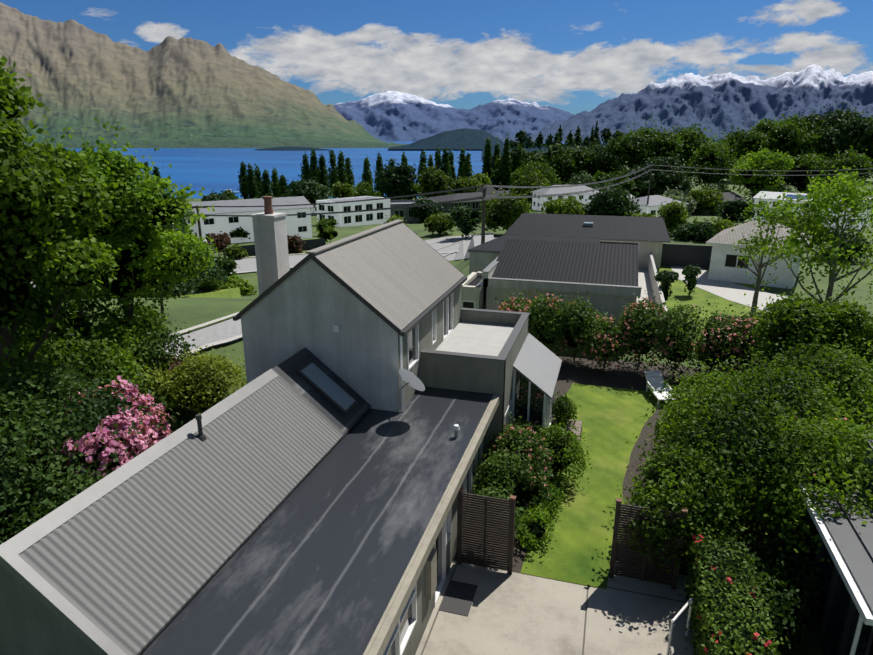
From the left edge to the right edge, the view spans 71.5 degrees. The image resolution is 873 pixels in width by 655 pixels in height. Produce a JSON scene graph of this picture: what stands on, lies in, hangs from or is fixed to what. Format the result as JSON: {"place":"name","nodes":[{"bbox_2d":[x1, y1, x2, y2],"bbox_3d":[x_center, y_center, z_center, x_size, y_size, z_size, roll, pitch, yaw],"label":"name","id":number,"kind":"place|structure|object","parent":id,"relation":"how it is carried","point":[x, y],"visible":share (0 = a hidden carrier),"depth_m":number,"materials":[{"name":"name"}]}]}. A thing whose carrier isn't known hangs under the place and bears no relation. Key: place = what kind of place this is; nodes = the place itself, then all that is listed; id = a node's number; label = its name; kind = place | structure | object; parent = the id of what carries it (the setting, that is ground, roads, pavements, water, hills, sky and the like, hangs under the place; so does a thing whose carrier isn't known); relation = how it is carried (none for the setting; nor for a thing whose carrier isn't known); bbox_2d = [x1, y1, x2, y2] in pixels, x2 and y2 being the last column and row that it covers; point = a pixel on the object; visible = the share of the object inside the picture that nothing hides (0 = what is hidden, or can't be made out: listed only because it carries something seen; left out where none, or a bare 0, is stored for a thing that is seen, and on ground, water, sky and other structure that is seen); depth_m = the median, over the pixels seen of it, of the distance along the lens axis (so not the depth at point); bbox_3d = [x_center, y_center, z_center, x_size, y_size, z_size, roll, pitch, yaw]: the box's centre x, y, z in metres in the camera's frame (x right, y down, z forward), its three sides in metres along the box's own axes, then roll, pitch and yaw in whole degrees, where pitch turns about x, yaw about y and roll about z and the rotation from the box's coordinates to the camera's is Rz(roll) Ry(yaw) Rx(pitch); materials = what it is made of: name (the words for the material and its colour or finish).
{"place":"outdoors","nodes":[
{"label":"outdoors","id":0,"kind":"place"},
{"bbox_2d":[95,287,240,334],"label":"verge lawn","id":1,"kind":"structure","parent":0,"point":[230,293],"depth_m":56.04,"materials":[{"name":"green plant"}]},
{"bbox_2d":[0,2,395,143],"bbox_3d":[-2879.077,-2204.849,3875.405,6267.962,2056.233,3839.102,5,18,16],"label":"mountain","id":2,"kind":"structure","parent":0,"point":[167,88],"depth_m":3357.84,"materials":[{"name":"brown stone"}]},
{"bbox_2d":[24,137,407,147],"bbox_3d":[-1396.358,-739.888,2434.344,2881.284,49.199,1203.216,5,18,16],"label":"shoreline","id":3,"kind":"structure","parent":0,"point":[222,142],"depth_m":2374.84,"materials":[{"name":"green plant"}]},
{"bbox_2d":[31,236,497,286],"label":"road","id":4,"kind":"structure","parent":0,"point":[246,265],"depth_m":91.17,"materials":[{"name":"grey asphalt"}]},
{"bbox_2d":[255,146,329,150],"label":"island","id":5,"kind":"structure","parent":0,"point":[285,148],"depth_m":1770.37,"materials":[{"name":"green plant"}]},
{"bbox_2d":[162,241,460,356],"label":"road","id":6,"kind":"structure","parent":0,"point":[224,332],"depth_m":31.04,"materials":[{"name":"grey asphalt"}]},
{"bbox_2d":[65,141,601,197],"bbox_3d":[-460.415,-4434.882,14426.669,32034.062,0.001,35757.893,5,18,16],"label":"lake water","id":7,"kind":"structure","parent":0,"point":[209,170],"depth_m":867.73,"materials":[{"name":"blue liquid"}]},
{"bbox_2d":[0,0,872,114],"label":"sky","id":8,"kind":"structure","parent":0,"point":[574,57],"materials":[{"name":"blue"}]},
{"bbox_2d":[389,128,503,148],"bbox_3d":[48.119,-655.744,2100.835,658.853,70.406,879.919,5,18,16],"label":"hill","id":9,"kind":"structure","parent":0,"point":[467,138],"depth_m":1978.09,"materials":[{"name":"green plant"}]},
{"bbox_2d":[333,91,573,140],"bbox_3d":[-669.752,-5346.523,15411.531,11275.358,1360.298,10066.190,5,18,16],"label":"mountain range","id":10,"kind":"structure","parent":0,"point":[393,116],"depth_m":14517.81,"materials":[{"name":"stone"}]},
{"bbox_2d":[66,154,872,654],"bbox_3d":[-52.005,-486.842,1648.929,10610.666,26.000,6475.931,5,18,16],"label":"ground","id":11,"kind":"structure","parent":0,"point":[190,312],"depth_m":40.16,"materials":[{"name":"green plant"}]},
{"bbox_2d":[0,55,121,385],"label":"tree","id":12,"kind":"object","parent":11,"relation":"on","point":[50,184],"visible":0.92,"depth_m":16.01,"materials":[{"name":"green plant"}]},
{"bbox_2d":[31,225,104,315],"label":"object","id":13,"kind":"object","parent":11,"relation":"on","point":[82,313],"visible":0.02,"depth_m":30.32,"materials":[{"name":"green plant"}]},
{"bbox_2d":[0,348,142,544],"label":"shrubs","id":14,"kind":"object","parent":11,"relation":"on","point":[28,494],"visible":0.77,"depth_m":13.97,"materials":[{"name":"green plant"}]},
{"bbox_2d":[0,281,177,400],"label":"shrubs","id":15,"kind":"object","parent":11,"relation":"on","point":[108,358],"visible":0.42,"depth_m":20.20,"materials":[{"name":"green plant"}]},
{"bbox_2d":[8,368,182,496],"bbox_3d":[-9.035,3.056,16.084,4.599,3.813,4.824,5,18,16],"label":"pink rhododendron","id":16,"kind":"object","parent":11,"relation":"on","point":[132,416],"visible":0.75,"depth_m":15.12,"materials":[{"name":"pink blossom petals"},{"name":"dark foliage"},{"name":"bark"}]},
{"bbox_2d":[57,318,199,409],"bbox_3d":[-11.952,1.606,22.412,6.257,3.889,4.138,-4,18,-11],"label":"dark shrub","id":17,"kind":"object","parent":11,"relation":"on","point":[160,350],"visible":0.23,"depth_m":22.09,"materials":[{"name":"green plant"}]},
{"bbox_2d":[39,118,222,331],"bbox_3d":[-11.541,-2.353,22.718,6.805,10.525,6.609,-10,20,-28],"label":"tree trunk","id":18,"kind":"object","parent":11,"relation":"on","point":[148,245],"visible":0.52,"depth_m":21.65,"materials":[{"name":"green plant"}]},
{"bbox_2d":[140,267,182,317],"bbox_3d":[-15.305,-2.659,33.030,3.883,5.202,3.969,-16,24,-42],"label":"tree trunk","id":19,"kind":"object","parent":11,"relation":"on","point":[169,283],"visible":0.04,"depth_m":33.08,"materials":[{"name":"green plant"}]},
{"bbox_2d":[143,351,194,412],"bbox_3d":[-9.926,2.030,22.338,2.731,2.430,2.843,5,18,16],"label":"bronze shrub","id":20,"kind":"object","parent":11,"relation":"on","point":[173,364],"visible":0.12,"depth_m":22.04,"materials":[{"name":"green plant"}]},
{"bbox_2d":[120,345,246,419],"bbox_3d":[-8.833,2.176,21.743,4.938,3.152,4.189,5,18,16],"label":"yellow green shrub","id":21,"kind":"object","parent":11,"relation":"on","point":[201,386],"visible":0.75,"depth_m":21.02,"materials":[{"name":"green plant"}]},
{"bbox_2d":[187,196,313,243],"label":"two-storey white house","id":22,"kind":"structure","parent":11,"relation":"on","point":[300,225],"depth_m":108.20,"materials":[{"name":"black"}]},
{"bbox_2d":[0,196,561,654],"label":"house","id":23,"kind":"structure","parent":11,"relation":"on","point":[374,400],"depth_m":11.57,"materials":[{"name":"grey paint"}]},
{"bbox_2d":[238,238,325,255],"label":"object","id":24,"kind":"structure","parent":11,"relation":"on","point":[311,244],"depth_m":99.90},
{"bbox_2d":[311,205,316,212],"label":"house","id":25,"kind":"structure","parent":11,"relation":"on","point":[314,210],"depth_m":184.10,"materials":[{"name":"white paint"}]},
{"bbox_2d":[316,196,390,226],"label":"apartment building","id":26,"kind":"structure","parent":11,"relation":"on","point":[359,218],"depth_m":144.43,"materials":[{"name":"white paint"}]},
{"bbox_2d":[390,199,439,222],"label":"modern house","id":27,"kind":"structure","parent":11,"relation":"on","point":[403,213],"depth_m":152.20,"materials":[{"name":"grey paint"}]},
{"bbox_2d":[31,160,872,300],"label":"trees","id":28,"kind":"object","parent":11,"relation":"on","point":[505,214],"visible":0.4,"depth_m":112.77,"materials":[{"name":"plant"}]},
{"bbox_2d":[424,233,493,260],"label":"road junction","id":29,"kind":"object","parent":11,"relation":"on","point":[466,244],"visible":0.29,"depth_m":98.27,"materials":[{"name":"grey asphalt"}]},
{"bbox_2d":[421,184,531,211],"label":"house","id":30,"kind":"structure","parent":11,"relation":"on","point":[475,205],"depth_m":176.64,"materials":[{"name":"dark grey roofing metal"}]},
{"bbox_2d":[142,101,872,297],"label":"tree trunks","id":31,"kind":"object","parent":11,"relation":"on","point":[839,139],"visible":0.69,"depth_m":265.35,"materials":[{"name":"plant"}]},
{"bbox_2d":[181,164,872,243],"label":"power lines","id":32,"kind":"object","parent":11,"relation":"on","point":[485,197],"visible":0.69,"depth_m":66.41,"materials":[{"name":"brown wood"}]},
{"bbox_2d":[531,185,598,211],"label":"house","id":33,"kind":"structure","parent":11,"relation":"on","point":[537,202],"depth_m":174.06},
{"bbox_2d":[461,213,670,342],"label":"house","id":34,"kind":"structure","parent":11,"relation":"on","point":[600,259],"depth_m":32.00,"materials":[{"name":"beige paint"}]},
{"bbox_2d":[415,561,774,654],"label":"patio","id":35,"kind":"structure","parent":11,"relation":"on","point":[514,613],"depth_m":12.60,"materials":[{"name":"beige concrete"}]},
{"bbox_2d":[439,580,477,615],"bbox_3d":[0.486,5.880,13.194,0.630,0.012,0.950,5,18,16],"label":"door mat","id":36,"kind":"object","parent":35,"relation":"on","point":[458,598],"depth_m":13.16,"materials":[{"name":"grey fabric"}]},
{"bbox_2d":[457,487,515,574],"bbox_3d":[1.111,4.648,13.805,1.320,2.020,0.120,5,18,16],"label":"slat screen","id":37,"kind":"object","parent":35,"relation":"on","point":[476,549],"visible":0.98,"depth_m":13.78,"materials":[{"name":"wood"}]},
{"bbox_2d":[609,498,687,589],"bbox_3d":[4.632,4.785,13.361,1.460,2.020,0.120,5,18,16],"label":"slat screen","id":38,"kind":"object","parent":35,"relation":"on","point":[628,566],"visible":0.71,"depth_m":13.42,"materials":[{"name":"wood"}]},
{"bbox_2d":[666,598,692,654],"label":"white handrail","id":39,"kind":"object","parent":35,"relation":"on","point":[674,619],"visible":1,"depth_m":11.58,"materials":[{"name":"white metal"}]},
{"bbox_2d":[630,195,688,216],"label":"house","id":40,"kind":"structure","parent":11,"relation":"on","point":[653,204],"depth_m":141.05,"materials":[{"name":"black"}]},
{"bbox_2d":[636,244,711,316],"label":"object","id":41,"kind":"structure","parent":11,"relation":"on","point":[681,255],"depth_m":46.91,"materials":[{"name":"concrete"}]},
{"bbox_2d":[687,192,746,214],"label":"house","id":42,"kind":"structure","parent":11,"relation":"on","point":[729,195],"depth_m":159.92,"materials":[{"name":"beige paint"}]},
{"bbox_2d":[678,503,786,654],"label":"trimmed hedge","id":43,"kind":"object","parent":11,"relation":"on","point":[727,618],"visible":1,"depth_m":11.11,"materials":[{"name":"green plant"}]},
{"bbox_2d":[725,316,757,371],"bbox_3d":[13.559,0.795,25.745,4.285,2.718,3.724,5,18,16],"label":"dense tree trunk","id":44,"kind":"object","parent":11,"relation":"on","point":[732,341],"visible":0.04,"depth_m":25.75,"materials":[{"name":"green plant"}]},
{"bbox_2d":[706,220,811,288],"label":"white house","id":45,"kind":"structure","parent":11,"relation":"on","point":[725,262],"depth_m":41.99,"materials":[{"name":"paint"}]},
{"bbox_2d":[723,531,831,654],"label":"shade shrubs","id":46,"kind":"object","parent":11,"relation":"on","point":[796,586],"visible":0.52,"depth_m":12.27,"materials":[{"name":"green plant"}]},
{"bbox_2d":[752,191,872,229],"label":"house","id":47,"kind":"structure","parent":11,"relation":"on","point":[772,195],"depth_m":130.61,"materials":[{"name":"white paint"}]},
{"bbox_2d":[786,439,872,654],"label":"neighbouring house","id":48,"kind":"structure","parent":11,"relation":"on","point":[845,627],"depth_m":11.49,"materials":[{"name":"metal"}]},
{"bbox_2d":[483,140,812,156],"bbox_3d":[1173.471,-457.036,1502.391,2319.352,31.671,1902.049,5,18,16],"label":"town hill","id":49,"kind":"structure","parent":0,"point":[526,149],"depth_m":1346.91,"materials":[{"name":"green plant"}]},
{"bbox_2d":[453,354,861,628],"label":"garden bed soil","id":50,"kind":"structure","parent":0,"point":[584,372],"depth_m":23.74,"materials":[{"name":"brown soil"}]},
{"bbox_2d":[468,412,562,546],"bbox_3d":[2.120,3.828,16.342,2.432,2.557,5.321,5,18,16],"label":"flowering bush","id":51,"kind":"object","parent":50,"relation":"on","point":[514,470],"visible":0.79,"depth_m":15.92,"materials":[{"name":"green plant"}]},
{"bbox_2d":[514,482,565,552],"bbox_3d":[2.630,4.823,15.469,1.216,0.926,2.923,5,18,16],"label":"shrub","id":52,"kind":"object","parent":50,"relation":"on","point":[535,527],"visible":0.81,"depth_m":15.02,"materials":[{"name":"green plant"}]},
{"bbox_2d":[532,418,593,487],"bbox_3d":[3.495,3.624,17.502,2.083,2.021,2.189,5,18,16],"label":"dark round shrub","id":53,"kind":"object","parent":50,"relation":"on","point":[566,443],"visible":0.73,"depth_m":17.16,"materials":[{"name":"green plant"}]},
{"bbox_2d":[551,391,581,427],"bbox_3d":[4.356,2.931,20.917,1.248,1.450,1.405,5,18,16],"label":"shrub","id":54,"kind":"object","parent":50,"relation":"on","point":[564,407],"visible":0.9,"depth_m":20.70,"materials":[{"name":"green plant"}]},
{"bbox_2d":[552,419,581,455],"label":"timber deck","id":55,"kind":"structure","parent":50,"relation":"on","point":[577,423],"depth_m":20.79,"materials":[{"name":"grey wood"}]},
{"bbox_2d":[520,383,657,588],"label":"garden lawn","id":56,"kind":"structure","parent":50,"relation":"on","point":[578,551],"depth_m":17.23,"materials":[{"name":"green plant"}]},
{"bbox_2d":[644,371,671,406],"bbox_3d":[8.593,2.357,23.370,0.720,0.740,1.920,1,17,2],"label":"white sun lounger","id":57,"kind":"object","parent":56,"relation":"on","point":[654,379],"visible":0.71,"depth_m":23.74,"materials":[{"name":"white paint"}]},
{"bbox_2d":[491,289,768,382],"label":"garden shrubs","id":58,"kind":"object","parent":50,"relation":"on","point":[575,325],"visible":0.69,"depth_m":25.00,"materials":[{"name":"green plant"}]},
{"bbox_2d":[611,326,872,582],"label":"bush","id":59,"kind":"object","parent":50,"relation":"on","point":[738,443],"visible":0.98,"depth_m":14.02,"materials":[{"name":"green plant"}]},
{"bbox_2d":[743,291,872,386],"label":"shrub","id":60,"kind":"object","parent":50,"relation":"on","point":[792,315],"visible":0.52,"depth_m":19.52,"materials":[{"name":"green plant"}]},
{"bbox_2d":[493,64,872,142],"bbox_3d":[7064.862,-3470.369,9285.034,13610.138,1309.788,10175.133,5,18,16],"label":"mountain range","id":61,"kind":"structure","parent":0,"point":[717,104],"depth_m":9114.66,"materials":[{"name":"stone"}]},
{"bbox_2d":[656,266,768,352],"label":"neighbour lawn","id":62,"kind":"structure","parent":0,"point":[699,296],"depth_m":37.15,"materials":[{"name":"green plant"}]},
{"bbox_2d":[670,266,787,311],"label":"driveway","id":63,"kind":"structure","parent":62,"relation":"on","point":[734,292],"depth_m":40.03,"materials":[{"name":"concrete"}]},
{"bbox_2d":[718,194,816,319],"bbox_3d":[16.399,-3.182,31.025,4.528,7.194,4.220,5,18,16],"label":"tree","id":64,"kind":"object","parent":62,"relation":"on","point":[762,241],"visible":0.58,"depth_m":30.40,"materials":[{"name":"plant"}]},
{"bbox_2d":[737,165,872,308],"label":"tree","id":65,"kind":"object","parent":62,"relation":"on","point":[850,193],"visible":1,"depth_m":24.97,"materials":[{"name":"plant"}]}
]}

